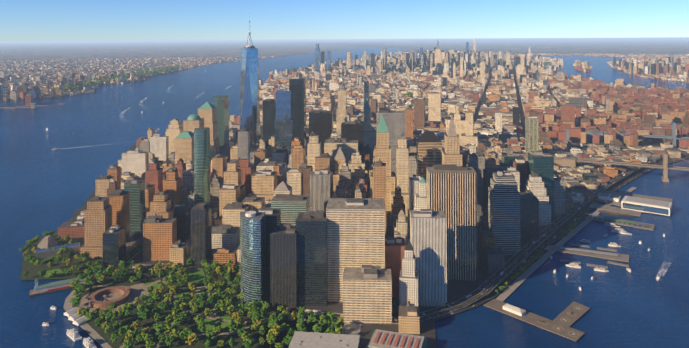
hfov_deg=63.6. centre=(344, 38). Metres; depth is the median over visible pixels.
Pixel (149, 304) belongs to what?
tree
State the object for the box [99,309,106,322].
tree
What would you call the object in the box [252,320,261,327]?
tree
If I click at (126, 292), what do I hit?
castle clinton sandstone
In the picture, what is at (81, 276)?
tree
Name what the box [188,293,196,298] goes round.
tree
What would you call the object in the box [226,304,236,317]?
tree
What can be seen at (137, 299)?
tree
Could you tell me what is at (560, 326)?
yellow paint
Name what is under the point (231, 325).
tree
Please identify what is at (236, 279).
tree
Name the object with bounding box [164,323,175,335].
tree
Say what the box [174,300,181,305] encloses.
tree
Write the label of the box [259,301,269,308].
tree
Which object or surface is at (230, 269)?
tree
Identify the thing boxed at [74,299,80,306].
tree
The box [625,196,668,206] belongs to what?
infrastructure roof
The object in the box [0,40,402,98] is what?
distant land
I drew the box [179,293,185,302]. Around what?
tree
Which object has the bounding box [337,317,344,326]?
tree
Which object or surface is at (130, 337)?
tree
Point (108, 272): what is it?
tree
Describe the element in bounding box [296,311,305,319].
tree
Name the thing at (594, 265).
pier
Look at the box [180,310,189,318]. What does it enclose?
tree
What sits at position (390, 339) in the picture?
skylight
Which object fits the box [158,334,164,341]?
tree
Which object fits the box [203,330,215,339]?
tree
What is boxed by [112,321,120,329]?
tree
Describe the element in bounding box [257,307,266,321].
tree
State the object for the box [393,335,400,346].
skylight
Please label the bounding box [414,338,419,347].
skylight
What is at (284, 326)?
tree
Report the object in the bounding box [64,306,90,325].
tent canopy
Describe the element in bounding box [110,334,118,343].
tree
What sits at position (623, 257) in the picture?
pier deck
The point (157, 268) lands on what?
tree
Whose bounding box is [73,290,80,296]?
tree
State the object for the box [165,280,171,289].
tree
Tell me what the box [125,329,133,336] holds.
tree
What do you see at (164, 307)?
tree
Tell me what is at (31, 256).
tree
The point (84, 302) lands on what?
castle plaza
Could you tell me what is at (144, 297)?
tree
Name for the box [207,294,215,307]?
tree
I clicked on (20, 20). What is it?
sky
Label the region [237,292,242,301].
tree
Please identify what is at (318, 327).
tree
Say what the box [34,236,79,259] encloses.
building
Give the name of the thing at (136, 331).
tree
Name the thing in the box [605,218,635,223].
grass mat
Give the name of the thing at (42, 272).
tree
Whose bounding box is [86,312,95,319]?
tree
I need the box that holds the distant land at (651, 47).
[269,40,688,81]
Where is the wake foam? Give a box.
[55,86,667,279]
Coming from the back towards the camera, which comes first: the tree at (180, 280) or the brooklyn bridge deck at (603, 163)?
the brooklyn bridge deck at (603, 163)
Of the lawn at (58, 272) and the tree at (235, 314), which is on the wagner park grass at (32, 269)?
the lawn at (58, 272)
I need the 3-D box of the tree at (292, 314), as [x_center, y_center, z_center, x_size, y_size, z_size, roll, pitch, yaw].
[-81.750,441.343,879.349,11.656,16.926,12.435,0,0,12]
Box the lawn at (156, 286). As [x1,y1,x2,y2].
[144,282,158,292]
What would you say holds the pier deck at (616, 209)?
on the water
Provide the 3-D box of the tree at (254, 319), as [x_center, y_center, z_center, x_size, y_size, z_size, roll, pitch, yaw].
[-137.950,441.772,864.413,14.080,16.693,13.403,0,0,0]
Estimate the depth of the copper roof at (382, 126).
1717.87 m
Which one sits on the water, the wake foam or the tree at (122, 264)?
the wake foam
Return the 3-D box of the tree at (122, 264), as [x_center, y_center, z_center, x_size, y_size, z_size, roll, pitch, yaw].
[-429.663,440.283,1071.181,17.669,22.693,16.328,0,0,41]
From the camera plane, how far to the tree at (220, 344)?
803.14 m
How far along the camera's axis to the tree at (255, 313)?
873.83 m
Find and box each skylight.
[373,332,380,343]
[380,333,387,344]
[386,334,393,345]
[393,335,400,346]
[400,336,406,347]
[407,337,413,347]
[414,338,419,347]
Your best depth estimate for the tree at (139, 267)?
1050.88 m
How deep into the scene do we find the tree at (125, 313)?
881.79 m
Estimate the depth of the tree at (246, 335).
814.07 m
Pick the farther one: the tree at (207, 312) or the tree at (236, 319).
the tree at (207, 312)
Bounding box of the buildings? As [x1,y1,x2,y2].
[0,39,673,323]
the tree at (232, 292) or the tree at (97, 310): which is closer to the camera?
the tree at (97, 310)
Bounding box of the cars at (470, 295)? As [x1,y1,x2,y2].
[132,147,683,322]
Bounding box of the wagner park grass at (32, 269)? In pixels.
[20,234,102,279]
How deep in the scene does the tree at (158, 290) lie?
960.94 m
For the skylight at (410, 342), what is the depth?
786.49 m
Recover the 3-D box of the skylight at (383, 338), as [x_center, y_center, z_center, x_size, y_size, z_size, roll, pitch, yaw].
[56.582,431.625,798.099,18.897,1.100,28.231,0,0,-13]
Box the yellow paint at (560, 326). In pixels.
[294,306,578,336]
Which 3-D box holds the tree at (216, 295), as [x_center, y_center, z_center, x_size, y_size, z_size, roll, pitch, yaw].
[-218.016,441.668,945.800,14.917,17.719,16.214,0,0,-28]
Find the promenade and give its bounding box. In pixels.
[63,290,111,347]
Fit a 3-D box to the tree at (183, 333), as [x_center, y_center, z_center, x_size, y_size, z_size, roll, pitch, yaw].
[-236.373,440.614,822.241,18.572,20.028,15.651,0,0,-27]
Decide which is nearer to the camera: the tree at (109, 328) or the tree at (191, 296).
the tree at (109, 328)
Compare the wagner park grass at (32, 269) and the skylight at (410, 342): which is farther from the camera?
the wagner park grass at (32, 269)
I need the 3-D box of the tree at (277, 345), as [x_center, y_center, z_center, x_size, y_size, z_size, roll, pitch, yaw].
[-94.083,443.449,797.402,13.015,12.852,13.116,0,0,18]
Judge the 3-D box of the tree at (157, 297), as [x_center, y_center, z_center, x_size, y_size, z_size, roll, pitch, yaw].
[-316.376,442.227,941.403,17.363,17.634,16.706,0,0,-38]
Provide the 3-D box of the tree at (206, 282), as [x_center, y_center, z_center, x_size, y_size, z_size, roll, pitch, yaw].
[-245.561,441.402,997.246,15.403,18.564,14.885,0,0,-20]
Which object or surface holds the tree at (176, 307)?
on the park paths
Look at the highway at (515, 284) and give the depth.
1112.67 m
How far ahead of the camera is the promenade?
860.76 m
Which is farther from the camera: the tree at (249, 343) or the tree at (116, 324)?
the tree at (116, 324)
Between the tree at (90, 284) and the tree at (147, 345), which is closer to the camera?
the tree at (147, 345)
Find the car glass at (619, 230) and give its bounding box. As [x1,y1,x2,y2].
[43,148,660,344]
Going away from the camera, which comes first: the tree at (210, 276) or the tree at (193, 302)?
the tree at (193, 302)
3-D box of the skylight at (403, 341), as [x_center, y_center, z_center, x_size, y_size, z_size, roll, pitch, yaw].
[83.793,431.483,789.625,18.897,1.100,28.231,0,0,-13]
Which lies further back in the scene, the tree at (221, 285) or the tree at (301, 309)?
the tree at (221, 285)
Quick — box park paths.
[86,269,263,347]
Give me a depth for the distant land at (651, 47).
27617.82 m
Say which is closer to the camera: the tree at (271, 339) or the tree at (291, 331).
the tree at (271, 339)
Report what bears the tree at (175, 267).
on the park paths
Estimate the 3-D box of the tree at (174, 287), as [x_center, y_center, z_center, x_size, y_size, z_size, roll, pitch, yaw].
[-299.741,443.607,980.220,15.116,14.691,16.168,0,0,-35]
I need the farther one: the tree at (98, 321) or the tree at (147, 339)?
the tree at (98, 321)
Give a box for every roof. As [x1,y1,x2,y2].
[34,276,86,288]
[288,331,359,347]
[368,329,424,347]
[503,303,525,313]
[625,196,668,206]
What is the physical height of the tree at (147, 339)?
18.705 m
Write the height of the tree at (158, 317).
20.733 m
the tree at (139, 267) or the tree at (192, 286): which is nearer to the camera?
the tree at (192, 286)
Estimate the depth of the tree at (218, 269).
1043.18 m
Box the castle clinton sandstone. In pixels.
[88,286,131,308]
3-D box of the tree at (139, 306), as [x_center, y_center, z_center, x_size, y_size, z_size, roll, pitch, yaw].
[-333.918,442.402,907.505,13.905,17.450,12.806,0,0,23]
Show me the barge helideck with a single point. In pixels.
(580, 312)
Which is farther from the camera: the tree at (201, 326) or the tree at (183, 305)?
the tree at (183, 305)
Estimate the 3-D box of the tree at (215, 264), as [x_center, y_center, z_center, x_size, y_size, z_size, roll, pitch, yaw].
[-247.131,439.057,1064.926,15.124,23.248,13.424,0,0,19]
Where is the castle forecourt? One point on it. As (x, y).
(133, 295)
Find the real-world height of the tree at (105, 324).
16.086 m
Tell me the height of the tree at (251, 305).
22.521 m
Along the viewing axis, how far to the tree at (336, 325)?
838.69 m
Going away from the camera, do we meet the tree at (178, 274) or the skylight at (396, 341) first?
the skylight at (396, 341)
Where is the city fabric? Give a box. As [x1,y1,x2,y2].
[0,47,688,333]
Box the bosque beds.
[193,285,207,298]
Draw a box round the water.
[0,37,688,347]
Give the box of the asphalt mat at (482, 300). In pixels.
[92,147,681,323]
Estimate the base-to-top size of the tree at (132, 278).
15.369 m
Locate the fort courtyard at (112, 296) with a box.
[95,293,122,300]
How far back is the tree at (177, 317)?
868.87 m
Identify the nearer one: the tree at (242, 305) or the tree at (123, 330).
the tree at (123, 330)
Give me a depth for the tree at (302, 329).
834.76 m
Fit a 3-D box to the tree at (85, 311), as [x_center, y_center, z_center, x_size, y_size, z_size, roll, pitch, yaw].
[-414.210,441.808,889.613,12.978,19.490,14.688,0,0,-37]
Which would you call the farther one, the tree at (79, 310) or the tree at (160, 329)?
the tree at (79, 310)
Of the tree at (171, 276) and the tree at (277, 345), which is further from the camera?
the tree at (171, 276)
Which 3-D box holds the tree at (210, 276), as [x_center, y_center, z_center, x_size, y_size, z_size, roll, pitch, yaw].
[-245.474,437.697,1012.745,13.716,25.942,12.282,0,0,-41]
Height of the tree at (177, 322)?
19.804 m
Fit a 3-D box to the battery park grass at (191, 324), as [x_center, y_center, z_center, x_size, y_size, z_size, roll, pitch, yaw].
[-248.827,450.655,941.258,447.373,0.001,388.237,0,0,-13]
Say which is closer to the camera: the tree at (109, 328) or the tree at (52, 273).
the tree at (109, 328)
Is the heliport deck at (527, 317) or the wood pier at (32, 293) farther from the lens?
the wood pier at (32, 293)
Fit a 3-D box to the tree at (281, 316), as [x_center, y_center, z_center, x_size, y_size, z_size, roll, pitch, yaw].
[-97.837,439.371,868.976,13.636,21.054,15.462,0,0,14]
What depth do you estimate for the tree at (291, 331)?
830.07 m
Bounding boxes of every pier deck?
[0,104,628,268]
[544,245,629,261]
[584,214,654,229]
[589,203,641,216]
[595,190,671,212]
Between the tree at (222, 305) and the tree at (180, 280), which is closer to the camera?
the tree at (222, 305)
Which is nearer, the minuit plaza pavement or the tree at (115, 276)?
the minuit plaza pavement
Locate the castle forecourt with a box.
[128,283,148,300]
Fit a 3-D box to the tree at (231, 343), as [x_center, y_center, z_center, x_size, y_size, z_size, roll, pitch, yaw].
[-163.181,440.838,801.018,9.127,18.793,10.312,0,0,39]
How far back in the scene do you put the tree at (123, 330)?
829.48 m
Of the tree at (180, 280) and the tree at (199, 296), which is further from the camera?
the tree at (180, 280)
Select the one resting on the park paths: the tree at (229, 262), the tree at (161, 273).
the tree at (161, 273)
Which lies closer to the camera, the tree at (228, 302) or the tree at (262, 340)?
the tree at (262, 340)
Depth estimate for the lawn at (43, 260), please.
1130.75 m
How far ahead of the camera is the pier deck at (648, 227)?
1341.60 m
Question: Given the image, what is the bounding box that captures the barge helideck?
[553,301,589,326]
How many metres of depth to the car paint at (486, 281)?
1034.58 m
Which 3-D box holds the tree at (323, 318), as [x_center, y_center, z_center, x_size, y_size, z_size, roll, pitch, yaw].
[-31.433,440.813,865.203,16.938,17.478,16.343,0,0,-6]
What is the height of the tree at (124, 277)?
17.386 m
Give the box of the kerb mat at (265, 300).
[85,249,398,323]
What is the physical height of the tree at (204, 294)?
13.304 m
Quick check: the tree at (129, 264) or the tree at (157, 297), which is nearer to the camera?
the tree at (157, 297)
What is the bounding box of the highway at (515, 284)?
[30,103,676,321]
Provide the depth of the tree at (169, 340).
806.61 m
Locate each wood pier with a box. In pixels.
[29,200,629,295]
[83,51,656,305]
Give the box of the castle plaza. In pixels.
[76,286,134,313]
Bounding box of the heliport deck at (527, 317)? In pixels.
[484,299,584,341]
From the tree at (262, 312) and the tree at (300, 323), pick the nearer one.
the tree at (300, 323)
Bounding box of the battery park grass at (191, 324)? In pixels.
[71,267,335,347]
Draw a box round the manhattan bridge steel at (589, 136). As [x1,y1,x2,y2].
[563,122,688,147]
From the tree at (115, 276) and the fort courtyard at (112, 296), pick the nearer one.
the fort courtyard at (112, 296)
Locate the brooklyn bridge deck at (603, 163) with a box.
[408,146,688,170]
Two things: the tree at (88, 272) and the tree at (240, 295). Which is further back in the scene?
the tree at (88, 272)
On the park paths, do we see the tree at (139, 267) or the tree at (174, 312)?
the tree at (174, 312)
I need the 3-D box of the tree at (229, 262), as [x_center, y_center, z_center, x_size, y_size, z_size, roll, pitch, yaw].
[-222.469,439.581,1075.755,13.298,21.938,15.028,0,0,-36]
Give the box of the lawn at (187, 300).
[172,292,190,303]
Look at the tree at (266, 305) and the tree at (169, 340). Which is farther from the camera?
the tree at (266, 305)
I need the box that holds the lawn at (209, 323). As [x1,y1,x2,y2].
[204,316,230,330]
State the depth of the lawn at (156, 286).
1013.38 m
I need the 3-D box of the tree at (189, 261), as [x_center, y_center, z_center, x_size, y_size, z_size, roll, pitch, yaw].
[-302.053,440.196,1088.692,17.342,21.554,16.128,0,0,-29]
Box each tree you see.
[27,254,34,260]
[38,270,46,276]
[48,270,56,277]
[59,246,66,255]
[69,296,80,303]
[70,279,78,286]
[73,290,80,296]
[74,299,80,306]
[75,283,84,289]
[77,273,85,278]
[77,307,84,314]
[78,287,86,293]
[81,307,89,315]
[83,276,90,282]
[84,280,93,290]
[86,268,92,274]
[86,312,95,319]
[93,266,103,274]
[93,307,100,317]
[95,270,101,283]
[95,317,102,330]
[97,275,105,285]
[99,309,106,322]
[101,321,107,328]
[103,268,113,276]
[104,325,114,335]
[105,311,116,322]
[109,302,116,308]
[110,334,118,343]
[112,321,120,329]
[113,272,119,280]
[116,306,125,318]
[118,260,126,267]
[118,325,129,338]
[120,273,129,279]
[120,309,130,318]
[122,303,133,310]
[122,340,133,347]
[124,334,133,342]
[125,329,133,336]
[126,260,134,268]
[129,276,136,284]
[130,322,138,330]
[132,327,139,342]
[134,263,144,272]
[135,297,140,305]
[136,303,143,309]
[136,333,145,344]
[137,308,151,323]
[140,294,147,302]
[141,327,149,333]
[144,298,154,307]
[145,333,152,342]
[145,341,155,347]
[147,286,153,292]
[150,310,159,318]
[152,293,162,304]
[153,288,162,294]
[154,264,161,273]
[154,313,160,321]
[155,324,166,334]
[158,270,165,277]
[158,303,168,311]
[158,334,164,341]
[164,292,173,301]
[164,314,173,322]
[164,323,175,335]
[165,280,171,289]
[165,335,174,347]
[168,274,175,281]
[169,285,178,290]
[170,328,179,339]
[171,264,180,270]
[172,305,180,310]
[172,310,179,317]
[173,315,183,320]
[173,318,183,328]
[174,270,181,277]
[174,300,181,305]
[177,277,183,289]
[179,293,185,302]
[179,302,186,311]
[179,328,189,340]
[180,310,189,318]
[182,274,187,282]
[185,333,199,347]
[186,257,194,264]
[188,282,196,292]
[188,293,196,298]
[188,298,196,307]
[192,305,198,316]
[194,315,203,323]
[195,294,203,300]
[197,319,205,336]
[198,301,205,309]
[200,292,208,299]
[203,279,211,285]
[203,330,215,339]
[204,308,213,317]
[204,339,211,347]
[206,272,213,279]
[207,283,216,294]
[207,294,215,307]
[211,261,218,268]
[212,273,218,279]
[212,292,218,302]
[212,326,221,338]
[213,302,220,309]
[213,321,221,326]
[215,266,221,273]
[217,281,225,288]
[217,340,223,347]
[218,291,226,299]
[219,301,225,314]
[224,297,232,306]
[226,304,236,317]
[227,259,233,265]
[227,266,234,272]
[228,319,237,335]
[228,337,233,347]
[229,288,236,295]
[232,312,239,318]
[233,277,240,283]
[234,317,244,323]
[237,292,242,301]
[237,323,243,328]
[237,327,245,336]
[238,302,247,310]
[241,331,250,340]
[243,338,253,347]
[246,301,256,310]
[250,308,258,317]
[251,325,258,334]
[252,316,260,323]
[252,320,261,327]
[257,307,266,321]
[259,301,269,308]
[259,325,266,336]
[259,336,264,347]
[262,303,269,316]
[266,332,275,347]
[267,319,278,328]
[268,313,277,319]
[268,324,281,335]
[275,342,283,347]
[277,305,284,312]
[278,312,285,321]
[281,322,289,333]
[282,309,289,316]
[282,335,292,346]
[287,328,296,334]
[289,311,295,319]
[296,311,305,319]
[296,320,305,327]
[297,326,306,331]
[298,307,306,318]
[306,314,317,323]
[313,322,323,332]
[319,314,328,324]
[324,321,330,328]
[327,312,335,320]
[330,321,339,331]
[335,326,343,333]
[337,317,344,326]
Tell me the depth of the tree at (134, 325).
840.62 m
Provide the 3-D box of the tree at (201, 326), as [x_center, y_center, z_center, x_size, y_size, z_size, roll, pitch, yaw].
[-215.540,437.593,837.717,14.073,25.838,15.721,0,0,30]
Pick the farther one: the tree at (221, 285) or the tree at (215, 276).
the tree at (215, 276)
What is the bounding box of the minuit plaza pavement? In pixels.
[258,317,361,347]
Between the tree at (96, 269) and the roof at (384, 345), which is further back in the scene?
the tree at (96, 269)
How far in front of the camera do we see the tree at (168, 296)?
934.82 m
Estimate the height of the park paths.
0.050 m
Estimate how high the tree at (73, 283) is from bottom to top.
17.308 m
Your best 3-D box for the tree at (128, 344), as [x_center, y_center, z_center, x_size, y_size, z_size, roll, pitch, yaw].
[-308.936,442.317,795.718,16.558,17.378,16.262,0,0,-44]
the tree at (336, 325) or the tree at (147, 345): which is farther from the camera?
the tree at (336, 325)
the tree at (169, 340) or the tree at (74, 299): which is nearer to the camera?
the tree at (169, 340)
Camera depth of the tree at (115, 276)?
1013.63 m
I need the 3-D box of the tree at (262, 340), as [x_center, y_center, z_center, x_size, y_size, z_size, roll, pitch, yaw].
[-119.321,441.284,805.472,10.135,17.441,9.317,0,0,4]
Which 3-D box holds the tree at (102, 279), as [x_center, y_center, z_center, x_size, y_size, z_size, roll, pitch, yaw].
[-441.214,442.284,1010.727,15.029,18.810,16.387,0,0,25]
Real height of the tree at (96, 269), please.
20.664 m
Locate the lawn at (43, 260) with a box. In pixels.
[29,258,50,265]
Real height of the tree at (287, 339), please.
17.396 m
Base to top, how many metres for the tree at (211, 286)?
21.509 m
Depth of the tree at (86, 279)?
1005.07 m
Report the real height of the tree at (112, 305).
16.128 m
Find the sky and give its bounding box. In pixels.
[0,0,688,40]
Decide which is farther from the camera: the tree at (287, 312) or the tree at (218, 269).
the tree at (218, 269)
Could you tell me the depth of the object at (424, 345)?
823.28 m
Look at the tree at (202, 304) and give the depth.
917.10 m
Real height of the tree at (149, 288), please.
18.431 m
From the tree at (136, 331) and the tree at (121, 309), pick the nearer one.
the tree at (136, 331)
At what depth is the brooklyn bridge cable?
1799.85 m
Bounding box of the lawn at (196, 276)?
[186,268,205,283]
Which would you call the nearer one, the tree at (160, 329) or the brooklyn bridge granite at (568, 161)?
the tree at (160, 329)
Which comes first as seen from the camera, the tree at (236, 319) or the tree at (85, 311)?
the tree at (236, 319)
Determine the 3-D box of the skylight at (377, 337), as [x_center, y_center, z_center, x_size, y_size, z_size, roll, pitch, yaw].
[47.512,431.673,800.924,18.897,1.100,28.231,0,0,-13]
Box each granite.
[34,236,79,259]
[408,148,668,181]
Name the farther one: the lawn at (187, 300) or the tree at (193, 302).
the lawn at (187, 300)
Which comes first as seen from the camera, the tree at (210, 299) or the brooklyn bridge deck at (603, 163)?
the tree at (210, 299)
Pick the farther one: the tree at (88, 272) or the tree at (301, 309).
the tree at (88, 272)
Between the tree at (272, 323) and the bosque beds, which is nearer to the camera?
the tree at (272, 323)
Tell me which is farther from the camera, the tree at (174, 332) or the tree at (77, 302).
the tree at (77, 302)
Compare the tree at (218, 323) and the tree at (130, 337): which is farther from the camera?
the tree at (218, 323)
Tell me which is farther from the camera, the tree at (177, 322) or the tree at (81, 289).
the tree at (81, 289)
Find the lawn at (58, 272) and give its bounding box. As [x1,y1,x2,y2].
[43,268,63,277]
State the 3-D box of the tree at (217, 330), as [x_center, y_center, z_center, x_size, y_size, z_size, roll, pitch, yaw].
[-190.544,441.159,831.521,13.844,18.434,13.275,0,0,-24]
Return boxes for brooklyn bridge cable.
[407,145,688,169]
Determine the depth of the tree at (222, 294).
944.10 m
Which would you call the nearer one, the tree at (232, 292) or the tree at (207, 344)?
the tree at (207, 344)
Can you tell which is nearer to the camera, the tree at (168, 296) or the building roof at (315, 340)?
the building roof at (315, 340)
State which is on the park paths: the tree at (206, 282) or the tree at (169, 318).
the tree at (169, 318)

